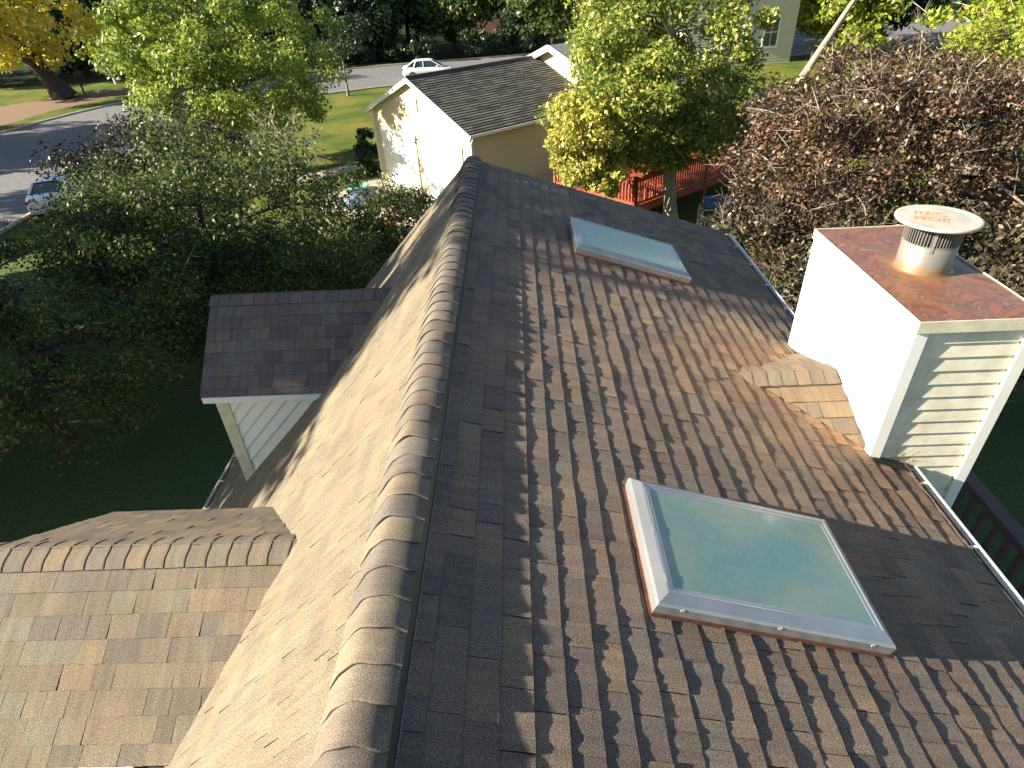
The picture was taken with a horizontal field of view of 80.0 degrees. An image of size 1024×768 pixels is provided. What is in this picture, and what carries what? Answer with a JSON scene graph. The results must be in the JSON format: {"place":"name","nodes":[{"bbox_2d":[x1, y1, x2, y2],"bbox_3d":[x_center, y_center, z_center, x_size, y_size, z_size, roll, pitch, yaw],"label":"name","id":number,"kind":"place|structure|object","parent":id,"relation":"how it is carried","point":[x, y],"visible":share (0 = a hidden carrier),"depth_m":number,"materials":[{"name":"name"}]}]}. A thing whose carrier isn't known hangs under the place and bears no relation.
{"place":"outdoors","nodes":[
{"label":"outdoors","id":0,"kind":"place"},
{"bbox_2d":[0,87,132,126],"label":"sidewalk","id":1,"kind":"structure","parent":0,"point":[10,114],"depth_m":51.04,"materials":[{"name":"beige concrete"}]},
{"bbox_2d":[71,74,85,93],"bbox_3d":[-38.479,-26.776,54.444,0.975,1.700,0.470,-2,35,1],"label":"mailbox","id":2,"kind":"object","parent":1,"relation":"on","point":[78,78],"visible":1,"depth_m":54.10,"materials":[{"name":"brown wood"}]},
{"bbox_2d":[242,164,357,190],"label":"path","id":3,"kind":"structure","parent":0,"point":[336,170],"depth_m":30.25,"materials":[{"name":"concrete"}]},
{"bbox_2d":[347,182,368,189],"bbox_3d":[-6.923,-8.845,27.460,0.964,0.198,0.884,-2,35,1],"label":"garden hose","id":4,"kind":"object","parent":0,"point":[362,185],"visible":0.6,"depth_m":27.68,"materials":[{"name":"green rubber"}]},
{"bbox_2d":[344,187,378,208],"bbox_3d":[-6.328,-7.889,25.678,1.422,0.704,1.470,-31,44,-34],"label":"covered heap","id":5,"kind":"object","parent":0,"point":[354,194],"visible":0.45,"depth_m":25.38,"materials":[{"name":"blue plastic"}]},
{"bbox_2d":[317,178,434,227],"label":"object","id":6,"kind":"structure","parent":0,"point":[371,183],"depth_m":27.22,"materials":[{"name":"concrete"}]},
{"bbox_2d":[0,0,969,87],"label":"woodland floor","id":7,"kind":"structure","parent":0,"point":[21,76],"depth_m":68.85,"materials":[{"name":"green plant"}]},
{"bbox_2d":[15,0,127,77],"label":"woodland tree","id":8,"kind":"object","parent":7,"relation":"on","point":[76,65],"visible":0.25,"depth_m":63.41,"materials":[{"name":"green plant"}]},
{"bbox_2d":[23,0,122,41],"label":"woodland tree","id":9,"kind":"object","parent":7,"relation":"on","point":[52,28],"visible":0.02,"depth_m":70.33,"materials":[{"name":"green plant"}]},
{"bbox_2d":[114,0,214,59],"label":"woodland tree","id":10,"kind":"object","parent":7,"relation":"on","point":[175,12],"visible":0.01,"depth_m":69.11,"materials":[{"name":"green plant"}]},
{"bbox_2d":[196,0,278,52],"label":"woodland tree","id":11,"kind":"object","parent":7,"relation":"on","point":[266,35],"visible":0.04,"depth_m":63.49,"materials":[{"name":"green plant"}]},
{"bbox_2d":[257,38,279,51],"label":"round bush","id":12,"kind":"object","parent":7,"relation":"on","point":[270,43],"visible":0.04,"depth_m":61.59,"materials":[{"name":"green plant"}]},
{"bbox_2d":[270,0,347,64],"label":"woodland tree","id":13,"kind":"object","parent":7,"relation":"on","point":[303,7],"visible":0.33,"depth_m":60.82,"materials":[{"name":"green plant"}]},
{"bbox_2d":[302,0,403,59],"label":"woodland tree","id":14,"kind":"object","parent":7,"relation":"on","point":[354,5],"visible":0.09,"depth_m":61.37,"materials":[{"name":"green plant"}]},
{"bbox_2d":[339,34,372,64],"bbox_3d":[-16.245,-34.622,63.230,3.713,3.170,2.747,25,44,34],"label":"round bush","id":15,"kind":"object","parent":7,"relation":"on","point":[366,55],"visible":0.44,"depth_m":63.44,"materials":[{"name":"green plant"}]},
{"bbox_2d":[340,0,408,60],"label":"woodland tree","id":16,"kind":"object","parent":7,"relation":"on","point":[382,17],"visible":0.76,"depth_m":61.86,"materials":[{"name":"green plant"}]},
{"bbox_2d":[378,33,408,61],"bbox_3d":[-12.421,-35.082,63.712,3.580,2.738,3.853,-2,35,1],"label":"round bush","id":17,"kind":"object","parent":7,"relation":"on","point":[399,42],"visible":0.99,"depth_m":63.00,"materials":[{"name":"green plant"}]},
{"bbox_2d":[391,0,436,52],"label":"woodland tree","id":18,"kind":"object","parent":7,"relation":"on","point":[418,22],"visible":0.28,"depth_m":67.01,"materials":[{"name":"green plant"}]},
{"bbox_2d":[409,0,501,51],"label":"woodland tree","id":19,"kind":"object","parent":7,"relation":"on","point":[444,15],"visible":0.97,"depth_m":64.81,"materials":[{"name":"green plant"}]},
{"bbox_2d":[466,19,505,37],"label":"plank fence","id":20,"kind":"object","parent":7,"relation":"on","point":[491,25],"visible":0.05,"depth_m":79.54,"materials":[{"name":"brown wood"}]},
{"bbox_2d":[488,25,520,54],"bbox_3d":[-0.747,-36.451,64.671,3.806,3.118,3.282,-2,35,1],"label":"round bush","id":21,"kind":"object","parent":7,"relation":"on","point":[506,35],"visible":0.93,"depth_m":64.03,"materials":[{"name":"green plant"}]},
{"bbox_2d":[496,0,557,51],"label":"woodland tree","id":22,"kind":"object","parent":7,"relation":"on","point":[518,23],"visible":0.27,"depth_m":62.97,"materials":[{"name":"green plant"}]},
{"bbox_2d":[919,0,968,15],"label":"woodland tree","id":23,"kind":"object","parent":7,"relation":"on","point":[925,13],"visible":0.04,"depth_m":79.58,"materials":[{"name":"green plant"}]},
{"bbox_2d":[0,19,1015,228],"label":"road","id":24,"kind":"structure","parent":0,"point":[17,179],"depth_m":42.22,"materials":[{"name":"grey asphalt"}]},
{"bbox_2d":[402,58,453,75],"bbox_3d":[-7.337,-27.801,53.673,4.598,1.505,2.131,-2,35,1],"label":"parked car","id":25,"kind":"object","parent":24,"relation":"on","point":[419,66],"visible":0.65,"depth_m":52.90,"materials":[{"name":"white paint"}]},
{"bbox_2d":[0,18,965,133],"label":"kerb","id":26,"kind":"structure","parent":24,"relation":"on","point":[33,123],"depth_m":55.32,"materials":[{"name":"concrete"}]},
{"bbox_2d":[0,156,1023,767],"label":"shingled house","id":27,"kind":"structure","parent":0,"point":[522,470],"depth_m":3.84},
{"bbox_2d":[0,0,1023,598],"bbox_3d":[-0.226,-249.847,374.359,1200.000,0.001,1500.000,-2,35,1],"label":"ground","id":28,"kind":"structure","parent":0,"point":[178,456],"depth_m":13.21,"materials":[{"name":"green plant"}]},
{"bbox_2d":[0,0,107,99],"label":"yellow tree","id":29,"kind":"object","parent":28,"relation":"on","point":[27,49],"visible":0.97,"depth_m":50.69,"materials":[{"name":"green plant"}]},
{"bbox_2d":[24,169,105,216],"bbox_3d":[-19.830,-8.741,27.178,2.120,1.505,4.532,-9,35,-8],"label":"parked car","id":30,"kind":"object","parent":28,"relation":"on","point":[48,189],"visible":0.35,"depth_m":25.67,"materials":[{"name":"white paint"}]},
{"bbox_2d":[68,26,118,83],"bbox_3d":[-40.447,-32.011,59.173,3.904,5.424,3.759,22,42,32],"label":"birch tree","id":31,"kind":"object","parent":28,"relation":"on","point":[90,49],"visible":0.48,"depth_m":58.09,"materials":[{"name":"green plant"}]},
{"bbox_2d":[0,169,214,475],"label":"crabapple tree","id":32,"kind":"object","parent":28,"relation":"on","point":[32,383],"visible":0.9,"depth_m":11.63,"materials":[{"name":"green plant"}]},
{"bbox_2d":[28,99,265,267],"bbox_3d":[-10.384,-5.558,18.543,5.407,5.550,5.808,-2,35,1],"label":"young tree","id":33,"kind":"object","parent":28,"relation":"on","point":[65,157],"visible":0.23,"depth_m":17.46,"materials":[{"name":"green plant"}]},
{"bbox_2d":[3,110,381,389],"bbox_3d":[-6.836,-3.062,14.256,8.025,6.062,7.183,-2,35,1],"label":"crabapple tree","id":34,"kind":"object","parent":28,"relation":"on","point":[220,235],"visible":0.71,"depth_m":12.86,"materials":[{"name":"green plant"}]},
{"bbox_2d":[88,0,352,171],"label":"maple tree","id":35,"kind":"object","parent":28,"relation":"on","point":[150,57],"visible":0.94,"depth_m":25.93,"materials":[{"name":"green plant"}]},
{"bbox_2d":[238,105,328,182],"bbox_3d":[-9.276,-9.220,25.017,3.851,4.124,3.451,17,40,27],"label":"bare shrub","id":36,"kind":"object","parent":28,"relation":"on","point":[274,123],"visible":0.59,"depth_m":24.42,"materials":[{"name":"green plant"}]},
{"bbox_2d":[301,37,329,65],"bbox_3d":[-20.132,-33.620,61.926,3.618,3.002,3.843,-2,35,1],"label":"round bush","id":37,"kind":"object","parent":28,"relation":"on","point":[316,52],"visible":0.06,"depth_m":61.47,"materials":[{"name":"green plant"}]},
{"bbox_2d":[316,0,370,95],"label":"street tree","id":38,"kind":"object","parent":28,"relation":"on","point":[355,22],"visible":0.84,"depth_m":46.78,"materials":[{"name":"green plant"}]},
{"bbox_2d":[288,169,438,290],"bbox_3d":[-3.587,-3.913,17.093,5.320,3.890,4.266,-2,35,1],"label":"holly bush","id":39,"kind":"object","parent":28,"relation":"on","point":[392,239],"visible":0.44,"depth_m":16.72,"materials":[{"name":"green plant"}]},
{"bbox_2d":[353,127,380,175],"bbox_3d":[-6.852,-10.995,28.943,1.342,2.373,1.510,-2,35,1],"label":"arborvitae","id":40,"kind":"object","parent":28,"relation":"on","point":[365,151],"visible":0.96,"depth_m":28.63,"materials":[{"name":"green plant"}]},
{"bbox_2d":[403,33,438,59],"bbox_3d":[-9.201,-34.382,62.661,3.834,3.095,3.210,-2,35,1],"label":"round bush","id":41,"kind":"object","parent":28,"relation":"on","point":[427,44],"visible":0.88,"depth_m":61.94,"materials":[{"name":"green plant"}]},
{"bbox_2d":[364,55,578,197],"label":"garage","id":42,"kind":"structure","parent":28,"relation":"on","point":[433,130],"depth_m":24.79,"materials":[{"name":"beige"}]},
{"bbox_2d":[380,127,422,192],"bbox_3d":[-4.894,-9.928,26.985,0.062,2.380,2.790,-28,42,-31],"label":"door","id":43,"kind":"structure","parent":42,"relation":"in","point":[401,155],"depth_m":26.88,"materials":[{"name":"paint"}]},
{"bbox_2d":[421,138,462,197],"bbox_3d":[-2.784,-8.595,24.903,0.062,2.380,2.790,-28,42,-31],"label":"door","id":44,"kind":"structure","parent":42,"relation":"in","point":[442,161],"depth_m":24.89,"materials":[{"name":"paint"}]},
{"bbox_2d":[455,26,492,56],"bbox_3d":[-3.955,-35.630,63.646,4.039,3.018,3.502,-2,35,1],"label":"round bush","id":45,"kind":"object","parent":28,"relation":"on","point":[475,34],"visible":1,"depth_m":62.98,"materials":[{"name":"green plant"}]},
{"bbox_2d":[0,32,1010,234],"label":"kerb","id":46,"kind":"structure","parent":28,"relation":"on","point":[18,221],"depth_m":49.47,"materials":[{"name":"concrete"}]},
{"bbox_2d":[500,0,581,44],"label":"woodland tree","id":47,"kind":"object","parent":28,"relation":"on","point":[544,17],"visible":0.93,"depth_m":60.20,"materials":[{"name":"green plant"}]},
{"bbox_2d":[528,36,730,158],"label":"attached house","id":48,"kind":"structure","parent":28,"relation":"on","point":[554,57],"depth_m":26.71,"materials":[{"name":"beige paint"}]},
{"bbox_2d":[553,142,761,209],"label":"red deck","id":49,"kind":"structure","parent":28,"relation":"on","point":[640,190],"depth_m":22.35,"materials":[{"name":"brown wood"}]},
{"bbox_2d":[532,0,819,218],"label":"oak tree","id":50,"kind":"object","parent":28,"relation":"on","point":[597,115],"visible":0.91,"depth_m":18.23,"materials":[{"name":"green plant"}]},
{"bbox_2d":[580,0,800,65],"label":"yellow house","id":51,"kind":"structure","parent":28,"relation":"on","point":[777,45],"depth_m":50.90,"materials":[{"name":"beige"}]},
{"bbox_2d":[721,22,739,51],"bbox_3d":[18.219,-28.911,50.850,1.390,2.360,0.082,-6,35,-4],"label":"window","id":52,"kind":"structure","parent":51,"relation":"in","point":[734,22],"depth_m":51.03,"materials":[{"name":"white glass"}]},
{"bbox_2d":[761,15,781,47],"bbox_3d":[21.682,-29.438,50.991,1.390,2.360,0.082,-6,35,-4],"label":"window","id":53,"kind":"structure","parent":51,"relation":"in","point":[772,35],"depth_m":51.14,"materials":[{"name":"white glass"}]},
{"bbox_2d":[699,179,854,313],"bbox_3d":[6.399,-3.258,15.651,5.424,3.892,4.184,-2,35,1],"label":"understory tree","id":54,"kind":"object","parent":28,"relation":"on","point":[769,224],"visible":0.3,"depth_m":14.48,"materials":[{"name":"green plant"}]},
{"bbox_2d":[788,0,871,90],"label":"leaning tree","id":55,"kind":"object","parent":28,"relation":"on","point":[815,57],"visible":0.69,"depth_m":40.28,"materials":[{"name":"beige plant"}]},
{"bbox_2d":[796,0,911,59],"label":"woodland tree","id":56,"kind":"object","parent":28,"relation":"on","point":[818,17],"visible":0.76,"depth_m":49.79,"materials":[{"name":"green plant"}]},
{"bbox_2d":[703,1,1023,295],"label":"beech tree","id":57,"kind":"object","parent":28,"relation":"on","point":[915,114],"visible":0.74,"depth_m":13.64,"materials":[{"name":"brown plant"}]},
{"bbox_2d":[756,186,1023,416],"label":"beech tree","id":58,"kind":"object","parent":28,"relation":"on","point":[1013,252],"visible":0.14,"depth_m":12.45,"materials":[{"name":"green plant"}]},
{"bbox_2d":[837,0,950,45],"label":"woodland tree","id":59,"kind":"object","parent":28,"relation":"on","point":[906,18],"visible":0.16,"depth_m":55.55,"materials":[{"name":"green plant"}]},
{"bbox_2d":[810,40,978,64],"bbox_3d":[30.624,-26.369,48.883,14.278,1.300,0.136,-7,35,-5],"label":"rail fence","id":60,"kind":"object","parent":28,"relation":"on","point":[879,49],"visible":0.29,"depth_m":48.66,"materials":[{"name":"brown wood"}]},
{"bbox_2d":[914,0,1023,170],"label":"green tree","id":61,"kind":"object","parent":28,"relation":"on","point":[976,9],"visible":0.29,"depth_m":22.49,"materials":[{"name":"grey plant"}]},
{"bbox_2d":[951,470,1023,597],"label":"porch railing","id":62,"kind":"object","parent":28,"relation":"on","point":[1008,526],"visible":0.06,"depth_m":5.74,"materials":[{"name":"brown wood"}]},
{"bbox_2d":[956,0,1023,40],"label":"woodland tree","id":63,"kind":"object","parent":28,"relation":"on","point":[969,2],"visible":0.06,"depth_m":53.49,"materials":[{"name":"green plant"}]},
{"bbox_2d":[703,195,734,208],"bbox_3d":[7.120,-6.271,20.983,1.060,0.320,0.430,-2,35,1],"label":"storage tub","id":64,"kind":"object","parent":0,"point":[709,201],"visible":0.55,"depth_m":20.84,"materials":[{"name":"blue plastic"}]},
{"bbox_2d":[696,203,741,229],"bbox_3d":[7.246,-5.798,21.354,1.400,0.950,0.500,-2,35,1],"label":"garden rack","id":65,"kind":"object","parent":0,"point":[701,218],"visible":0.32,"depth_m":21.20,"materials":[{"name":"metal"}]},
{"bbox_2d":[804,182,882,220],"bbox_3d":[11.946,-6.895,22.722,3.120,0.780,3.120,-2,35,1],"label":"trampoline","id":66,"kind":"object","parent":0,"point":[833,194],"visible":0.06,"depth_m":22.28,"materials":[{"name":"black"}]},
{"bbox_2d":[790,36,1009,55],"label":"pavement","id":67,"kind":"structure","parent":0,"point":[881,46],"depth_m":57.42,"materials":[{"name":"concrete"}]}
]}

